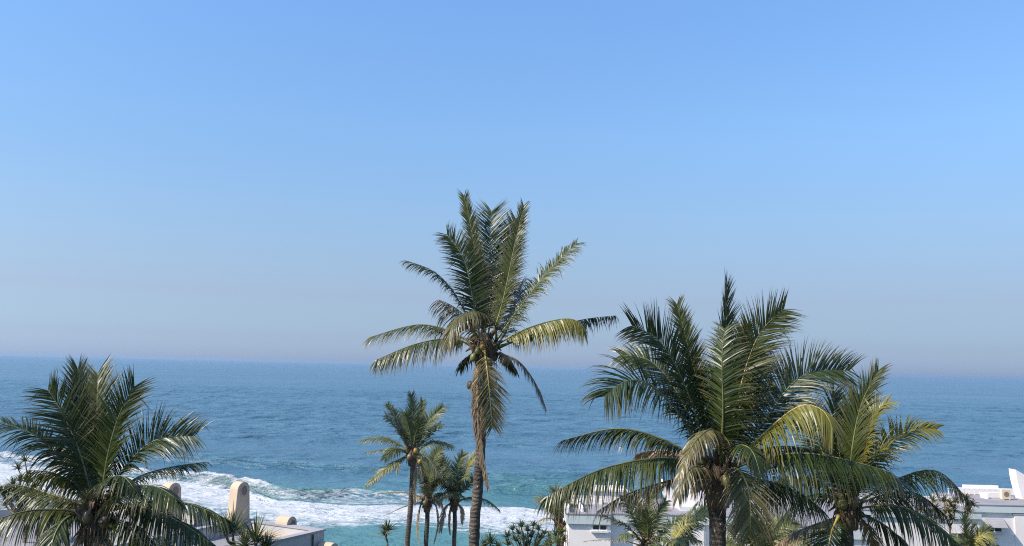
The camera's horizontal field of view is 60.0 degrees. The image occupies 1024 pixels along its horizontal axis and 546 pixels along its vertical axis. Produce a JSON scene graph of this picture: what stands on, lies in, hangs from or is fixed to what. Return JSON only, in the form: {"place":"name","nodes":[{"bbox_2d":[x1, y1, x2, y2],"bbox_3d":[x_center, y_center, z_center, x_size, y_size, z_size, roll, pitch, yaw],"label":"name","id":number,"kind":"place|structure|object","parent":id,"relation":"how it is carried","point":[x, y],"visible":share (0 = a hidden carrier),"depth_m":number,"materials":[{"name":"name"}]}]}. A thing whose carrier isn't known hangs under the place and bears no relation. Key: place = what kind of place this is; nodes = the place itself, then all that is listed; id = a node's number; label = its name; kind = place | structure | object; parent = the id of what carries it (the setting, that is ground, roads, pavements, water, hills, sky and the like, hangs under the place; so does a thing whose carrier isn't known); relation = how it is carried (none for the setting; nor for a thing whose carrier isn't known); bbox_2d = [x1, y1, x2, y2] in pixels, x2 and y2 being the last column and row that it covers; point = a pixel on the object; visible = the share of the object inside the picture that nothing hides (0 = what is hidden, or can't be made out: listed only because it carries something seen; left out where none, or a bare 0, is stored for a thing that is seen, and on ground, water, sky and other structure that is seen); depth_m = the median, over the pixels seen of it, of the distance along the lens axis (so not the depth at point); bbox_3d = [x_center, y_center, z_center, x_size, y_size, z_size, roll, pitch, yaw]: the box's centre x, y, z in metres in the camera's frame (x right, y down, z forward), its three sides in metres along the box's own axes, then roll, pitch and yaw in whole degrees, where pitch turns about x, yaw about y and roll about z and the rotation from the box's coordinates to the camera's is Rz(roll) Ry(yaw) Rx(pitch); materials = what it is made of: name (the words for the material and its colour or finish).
{"place":"outdoors","nodes":[
{"label":"outdoors","id":0,"kind":"place"},
{"bbox_2d":[0,355,1023,545],"bbox_3d":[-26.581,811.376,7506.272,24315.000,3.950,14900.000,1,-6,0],"label":"sea","id":1,"kind":"structure","parent":0,"point":[282,438],"depth_m":342.43,"materials":[{"name":"liquid"}]},
{"bbox_2d":[0,0,1023,378],"label":"sky","id":2,"kind":"structure","parent":0,"point":[218,180],"materials":[{"name":"blue"}]},
{"bbox_3d":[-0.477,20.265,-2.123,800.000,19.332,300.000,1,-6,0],"label":"ground","id":3,"kind":"structure","parent":0,"visible":0},
{"bbox_2d":[9,450,33,484],"bbox_3d":[-23.970,13.873,42.749,1.416,10.641,1.139,1,-6,0],"label":"screw pine","id":4,"kind":"object","parent":3,"relation":"on","point":[18,464],"visible":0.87,"depth_m":43.30,"materials":[{"name":"green plant"}]},
{"bbox_2d":[0,471,57,542],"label":"screw pine","id":5,"kind":"object","parent":3,"relation":"on","point":[14,480],"visible":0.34,"depth_m":41.92,"materials":[{"name":"green plant"}]},
{"bbox_2d":[0,353,238,545],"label":"coconut palm","id":6,"kind":"object","parent":3,"relation":"on","point":[83,460],"visible":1,"depth_m":19.50,"materials":[{"name":"green plant"}]},
{"bbox_2d":[151,531,178,545],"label":"screw pine","id":7,"kind":"object","parent":3,"relation":"on","point":[164,541],"visible":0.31,"depth_m":32.49,"materials":[{"name":"green plant"}]},
{"bbox_2d":[0,481,337,545],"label":"beach house","id":8,"kind":"structure","parent":3,"relation":"on","point":[294,535],"depth_m":44.76,"materials":[{"name":"beige paint"}]},
{"bbox_2d":[205,501,253,544],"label":"screw pine","id":9,"kind":"object","parent":3,"relation":"on","point":[232,516],"visible":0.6,"depth_m":34.88,"materials":[{"name":"green plant"}]},
{"bbox_2d":[225,509,285,545],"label":"screw pine","id":10,"kind":"object","parent":3,"relation":"on","point":[253,535],"visible":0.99,"depth_m":33.15,"materials":[{"name":"green plant"}]},
{"bbox_2d":[375,519,397,545],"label":"screw pine","id":11,"kind":"object","parent":3,"relation":"on","point":[386,528],"visible":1,"depth_m":63.93,"materials":[{"name":"green plant"}]},
{"bbox_2d":[358,389,454,545],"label":"coconut palm","id":12,"kind":"object","parent":3,"relation":"on","point":[412,431],"visible":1,"depth_m":59.83,"materials":[{"name":"green plant"}]},
{"bbox_2d":[379,444,466,545],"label":"coconut palm","id":13,"kind":"object","parent":3,"relation":"on","point":[428,486],"visible":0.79,"depth_m":62.46,"materials":[{"name":"green plant"}]},
{"bbox_2d":[420,449,500,545],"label":"coconut palm","id":14,"kind":"object","parent":3,"relation":"on","point":[454,504],"visible":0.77,"depth_m":63.47,"materials":[{"name":"green plant"}]},
{"bbox_2d":[362,190,618,545],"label":"coconut palm","id":15,"kind":"object","parent":3,"relation":"on","point":[488,300],"visible":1,"depth_m":27.05,"materials":[{"name":"green plant"}]},
{"bbox_2d":[480,530,502,545],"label":"screw pine","id":16,"kind":"object","parent":3,"relation":"on","point":[490,539],"visible":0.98,"depth_m":48.42,"materials":[{"name":"green plant"}]},
{"bbox_2d":[501,519,552,545],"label":"screw pine","id":17,"kind":"object","parent":3,"relation":"on","point":[528,542],"visible":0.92,"depth_m":58.53,"materials":[{"name":"green plant"}]},
{"bbox_2d":[531,483,575,545],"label":"tree","id":18,"kind":"object","parent":3,"relation":"on","point":[561,521],"visible":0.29,"depth_m":56.56,"materials":[{"name":"green plant"}]},
{"bbox_2d":[544,524,566,545],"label":"shrub","id":19,"kind":"object","parent":3,"relation":"on","point":[558,540],"visible":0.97,"depth_m":54.68,"materials":[{"name":"green plant"}]},
{"bbox_2d":[584,490,685,545],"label":"young palm","id":20,"kind":"object","parent":3,"relation":"on","point":[645,526],"visible":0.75,"depth_m":37.10,"materials":[{"name":"green plant"}]},
{"bbox_2d":[563,479,765,545],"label":"apartment building","id":21,"kind":"structure","parent":3,"relation":"on","point":[579,531],"depth_m":54.55,"materials":[{"name":"white paint"}]},
{"bbox_2d":[591,524,608,532],"bbox_3d":[5.354,15.596,54.102,1.081,0.470,0.158,1,-6,0],"label":"window","id":22,"kind":"structure","parent":21,"relation":"in","point":[601,529],"depth_m":54.16,"materials":[{"name":"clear glass"}]},
{"bbox_2d":[648,501,708,545],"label":"young palm","id":23,"kind":"object","parent":3,"relation":"on","point":[681,536],"visible":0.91,"depth_m":30.11,"materials":[{"name":"green plant"}]},
{"bbox_2d":[533,269,908,545],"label":"coconut palm","id":24,"kind":"object","parent":3,"relation":"on","point":[729,388],"visible":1,"depth_m":19.37,"materials":[{"name":"green plant"}]},
{"bbox_2d":[726,510,811,545],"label":"young palm","id":25,"kind":"object","parent":3,"relation":"on","point":[750,541],"visible":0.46,"depth_m":28.21,"materials":[{"name":"green plant"}]},
{"bbox_2d":[726,528,812,545],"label":"shrub","id":26,"kind":"object","parent":3,"relation":"on","point":[746,539],"visible":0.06,"depth_m":32.98,"materials":[{"name":"green plant"}]},
{"bbox_2d":[751,357,976,545],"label":"coconut palm","id":27,"kind":"object","parent":3,"relation":"on","point":[856,412],"visible":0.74,"depth_m":22.54,"materials":[{"name":"green plant"}]},
{"bbox_2d":[751,468,1023,545],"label":"apartment building","id":28,"kind":"structure","parent":3,"relation":"on","point":[1004,518],"depth_m":59.77,"materials":[{"name":"white paint"}]},
{"bbox_2d":[948,532,964,545],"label":"window","id":29,"kind":"structure","parent":28,"relation":"in","point":[959,534],"depth_m":58.56,"materials":[{"name":"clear glass"}]},
{"bbox_2d":[987,526,1003,533],"bbox_3d":[32.534,17.317,59.720,1.177,0.507,0.158,1,-6,0],"label":"window","id":30,"kind":"structure","parent":28,"relation":"in","point":[997,530],"depth_m":59.76,"materials":[{"name":"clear glass"}]},
{"bbox_2d":[1000,489,1014,499],"bbox_3d":[34.907,15.590,62.355,1.028,0.727,0.332,1,-6,0],"label":"air conditioner","id":31,"kind":"object","parent":28,"relation":"on","point":[1005,494],"visible":1,"depth_m":62.22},
{"bbox_2d":[913,495,943,545],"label":"tree aloe","id":32,"kind":"object","parent":3,"relation":"on","point":[935,501],"visible":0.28,"depth_m":50.80,"materials":[{"name":"green plant"}]},
{"bbox_2d":[936,495,960,534],"bbox_3d":[24.502,17.191,49.507,1.264,9.539,2.321,-3,-7,36],"label":"tree aloe","id":33,"kind":"object","parent":3,"relation":"on","point":[950,507],"visible":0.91,"depth_m":49.80,"materials":[{"name":"green plant"}]},
{"bbox_2d":[959,492,978,540],"bbox_3d":[25.731,17.193,49.633,1.315,9.748,1.000,4,-6,-22],"label":"tree aloe","id":34,"kind":"object","parent":3,"relation":"on","point":[973,503],"visible":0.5,"depth_m":50.03,"materials":[{"name":"green plant"}]},
{"bbox_2d":[948,509,999,545],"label":"young palm","id":35,"kind":"object","parent":3,"relation":"on","point":[982,534],"visible":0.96,"depth_m":44.98,"materials":[{"name":"green plant"}]}
]}

